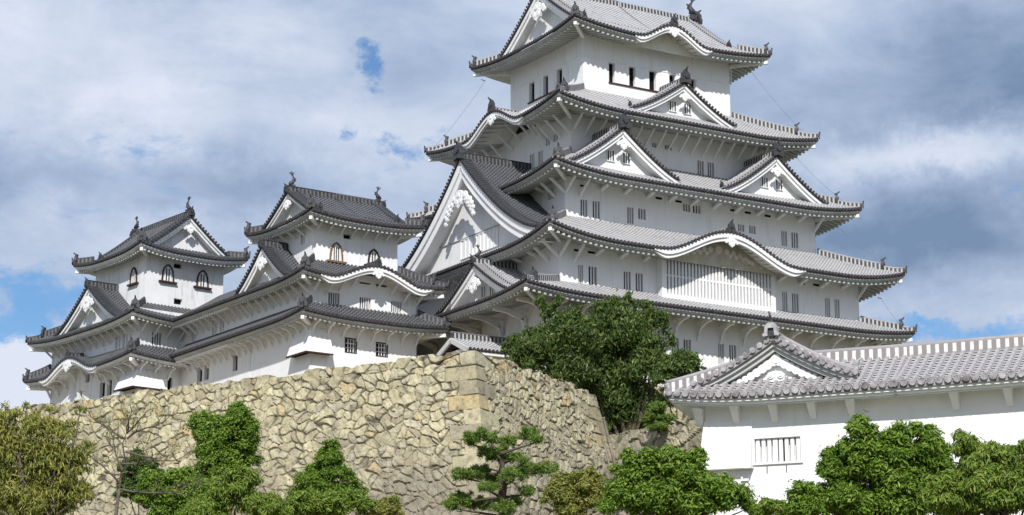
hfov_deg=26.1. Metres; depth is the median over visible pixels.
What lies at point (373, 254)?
bell window
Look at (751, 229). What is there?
window
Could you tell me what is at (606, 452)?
wooden pole
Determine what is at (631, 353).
evergreen tree
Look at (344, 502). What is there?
broadleaf shrub
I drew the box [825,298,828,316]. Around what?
window
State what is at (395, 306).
window
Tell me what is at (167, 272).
bell window
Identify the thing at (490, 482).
pine tree
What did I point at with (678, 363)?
evergreen shrub
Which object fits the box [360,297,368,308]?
window
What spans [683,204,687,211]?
window
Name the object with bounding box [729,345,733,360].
window
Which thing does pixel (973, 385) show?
storehouse wing
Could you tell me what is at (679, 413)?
keep base wall
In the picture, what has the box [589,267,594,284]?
window
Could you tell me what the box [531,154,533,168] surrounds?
window
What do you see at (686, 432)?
stone wall
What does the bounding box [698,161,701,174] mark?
window
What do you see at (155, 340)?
window
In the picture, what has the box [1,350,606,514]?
stone wall
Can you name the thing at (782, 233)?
window
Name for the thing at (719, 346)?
window
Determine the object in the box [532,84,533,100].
window
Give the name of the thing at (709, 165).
window
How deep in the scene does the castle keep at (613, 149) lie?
155.54 m
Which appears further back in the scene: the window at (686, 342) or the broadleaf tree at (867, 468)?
the window at (686, 342)
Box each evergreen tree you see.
[499,293,605,387]
[576,288,676,433]
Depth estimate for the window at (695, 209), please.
155.99 m
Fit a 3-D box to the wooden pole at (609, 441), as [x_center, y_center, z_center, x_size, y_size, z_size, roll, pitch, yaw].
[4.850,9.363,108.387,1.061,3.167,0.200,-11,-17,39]
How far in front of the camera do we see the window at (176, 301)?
163.43 m
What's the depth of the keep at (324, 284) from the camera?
148.13 m
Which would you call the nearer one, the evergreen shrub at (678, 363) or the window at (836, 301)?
the evergreen shrub at (678, 363)
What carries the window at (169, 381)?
in the keep at (116, 333)
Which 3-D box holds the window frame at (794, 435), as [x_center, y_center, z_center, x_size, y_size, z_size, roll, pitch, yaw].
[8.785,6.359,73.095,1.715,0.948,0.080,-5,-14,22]
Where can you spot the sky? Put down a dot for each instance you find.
(113, 112)
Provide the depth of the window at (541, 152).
157.17 m
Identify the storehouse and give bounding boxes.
[664,311,908,514]
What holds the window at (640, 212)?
in the castle keep at (613, 149)
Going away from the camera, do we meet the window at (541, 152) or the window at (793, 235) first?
the window at (541, 152)
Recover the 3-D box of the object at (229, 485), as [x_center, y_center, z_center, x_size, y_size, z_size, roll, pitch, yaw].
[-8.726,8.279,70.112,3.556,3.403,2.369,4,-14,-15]
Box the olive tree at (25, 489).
[0,400,97,514]
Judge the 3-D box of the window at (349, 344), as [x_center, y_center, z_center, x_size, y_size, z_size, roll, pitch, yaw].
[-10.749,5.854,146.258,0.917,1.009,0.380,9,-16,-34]
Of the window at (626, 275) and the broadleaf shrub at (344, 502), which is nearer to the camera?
the broadleaf shrub at (344, 502)
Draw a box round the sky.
[0,0,1023,409]
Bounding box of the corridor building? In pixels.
[169,289,251,385]
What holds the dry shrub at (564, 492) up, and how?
on the ground
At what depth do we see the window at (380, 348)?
147.58 m
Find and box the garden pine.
[640,401,678,437]
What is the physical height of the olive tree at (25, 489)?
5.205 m
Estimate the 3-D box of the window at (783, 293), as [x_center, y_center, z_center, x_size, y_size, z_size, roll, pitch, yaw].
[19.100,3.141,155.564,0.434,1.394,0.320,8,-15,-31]
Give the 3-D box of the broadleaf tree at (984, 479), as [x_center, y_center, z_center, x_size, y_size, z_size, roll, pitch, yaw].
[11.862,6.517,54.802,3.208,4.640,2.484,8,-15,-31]
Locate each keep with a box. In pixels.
[22,196,250,403]
[222,172,450,377]
[397,0,916,386]
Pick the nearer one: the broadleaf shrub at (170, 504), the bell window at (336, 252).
the broadleaf shrub at (170, 504)
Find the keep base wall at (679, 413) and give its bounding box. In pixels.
[543,373,687,434]
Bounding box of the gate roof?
[436,331,517,366]
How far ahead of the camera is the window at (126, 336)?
159.53 m
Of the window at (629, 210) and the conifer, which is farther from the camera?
the window at (629, 210)
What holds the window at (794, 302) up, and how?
in the castle keep at (613, 149)
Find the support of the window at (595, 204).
in the castle keep at (613, 149)
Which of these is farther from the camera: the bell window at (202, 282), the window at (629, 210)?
the bell window at (202, 282)
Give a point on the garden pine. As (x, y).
(658, 418)
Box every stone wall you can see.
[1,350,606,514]
[600,417,704,514]
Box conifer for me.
[284,438,369,499]
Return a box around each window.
[117,336,120,348]
[125,334,127,346]
[127,267,138,286]
[152,333,159,345]
[158,264,176,284]
[167,378,170,389]
[174,299,180,304]
[193,270,211,289]
[326,242,346,263]
[328,292,337,304]
[345,337,356,353]
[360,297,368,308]
[367,249,378,262]
[376,342,387,356]
[391,301,399,312]
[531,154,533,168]
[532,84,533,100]
[540,151,542,164]
[546,77,547,93]
[578,265,581,283]
[581,199,584,216]
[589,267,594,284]
[593,201,597,217]
[609,64,612,81]
[624,271,628,289]
[627,207,631,223]
[629,68,632,85]
[636,273,640,291]
[638,209,643,219]
[649,72,653,89]
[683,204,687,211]
[684,339,688,349]
[693,205,697,212]
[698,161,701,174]
[708,162,711,176]
[718,344,722,363]
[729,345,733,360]
[749,226,753,233]
[778,439,784,460]
[781,231,785,245]
[782,292,785,310]
[791,233,795,247]
[792,293,796,312]
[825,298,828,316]
[834,299,837,317]
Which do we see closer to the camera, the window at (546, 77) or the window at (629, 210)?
the window at (629, 210)
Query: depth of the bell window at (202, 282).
164.75 m
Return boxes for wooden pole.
[602,417,615,463]
[602,440,609,466]
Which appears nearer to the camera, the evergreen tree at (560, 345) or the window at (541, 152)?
the evergreen tree at (560, 345)
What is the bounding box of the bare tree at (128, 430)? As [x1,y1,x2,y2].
[79,391,208,514]
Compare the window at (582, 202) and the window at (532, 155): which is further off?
the window at (532, 155)
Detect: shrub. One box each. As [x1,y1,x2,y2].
[112,445,164,514]
[131,464,211,514]
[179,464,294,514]
[281,487,377,514]
[285,494,404,514]
[539,465,613,514]
[594,442,759,514]
[647,344,706,417]
[749,496,796,514]
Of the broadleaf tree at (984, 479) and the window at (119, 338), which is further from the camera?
the window at (119, 338)
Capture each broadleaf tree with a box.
[778,410,955,514]
[916,428,1023,514]
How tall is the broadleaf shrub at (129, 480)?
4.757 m
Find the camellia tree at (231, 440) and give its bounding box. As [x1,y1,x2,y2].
[182,400,266,514]
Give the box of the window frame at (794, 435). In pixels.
[752,434,802,464]
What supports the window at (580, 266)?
in the castle keep at (613, 149)
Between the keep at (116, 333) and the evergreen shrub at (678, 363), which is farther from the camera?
the keep at (116, 333)
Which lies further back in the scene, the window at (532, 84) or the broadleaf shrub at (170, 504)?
the window at (532, 84)
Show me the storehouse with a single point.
(775, 409)
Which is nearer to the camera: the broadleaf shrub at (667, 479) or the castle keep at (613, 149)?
the broadleaf shrub at (667, 479)
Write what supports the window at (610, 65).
in the castle keep at (613, 149)
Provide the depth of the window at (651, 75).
160.47 m
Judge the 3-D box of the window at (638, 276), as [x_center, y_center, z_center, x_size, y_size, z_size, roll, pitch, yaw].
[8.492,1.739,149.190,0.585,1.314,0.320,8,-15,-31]
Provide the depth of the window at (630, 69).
159.53 m
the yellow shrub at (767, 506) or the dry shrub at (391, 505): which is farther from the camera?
the dry shrub at (391, 505)
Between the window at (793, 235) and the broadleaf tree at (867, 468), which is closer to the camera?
the broadleaf tree at (867, 468)
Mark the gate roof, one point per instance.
(459, 342)
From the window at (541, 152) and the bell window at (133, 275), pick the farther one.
the bell window at (133, 275)
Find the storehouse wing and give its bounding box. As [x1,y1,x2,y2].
[893,334,1023,514]
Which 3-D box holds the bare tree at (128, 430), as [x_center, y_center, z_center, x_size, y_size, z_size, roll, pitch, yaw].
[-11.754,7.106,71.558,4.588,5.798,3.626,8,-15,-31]
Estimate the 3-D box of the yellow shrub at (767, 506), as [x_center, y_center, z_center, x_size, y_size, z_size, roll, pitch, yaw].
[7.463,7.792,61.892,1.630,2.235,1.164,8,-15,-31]
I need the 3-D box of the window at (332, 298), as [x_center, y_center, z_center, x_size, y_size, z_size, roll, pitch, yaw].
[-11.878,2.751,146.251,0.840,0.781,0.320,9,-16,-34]
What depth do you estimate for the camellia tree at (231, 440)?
83.66 m
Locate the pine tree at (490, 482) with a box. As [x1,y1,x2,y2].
[439,425,561,514]
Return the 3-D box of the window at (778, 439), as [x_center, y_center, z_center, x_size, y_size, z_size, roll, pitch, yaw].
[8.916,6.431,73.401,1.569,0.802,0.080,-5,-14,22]

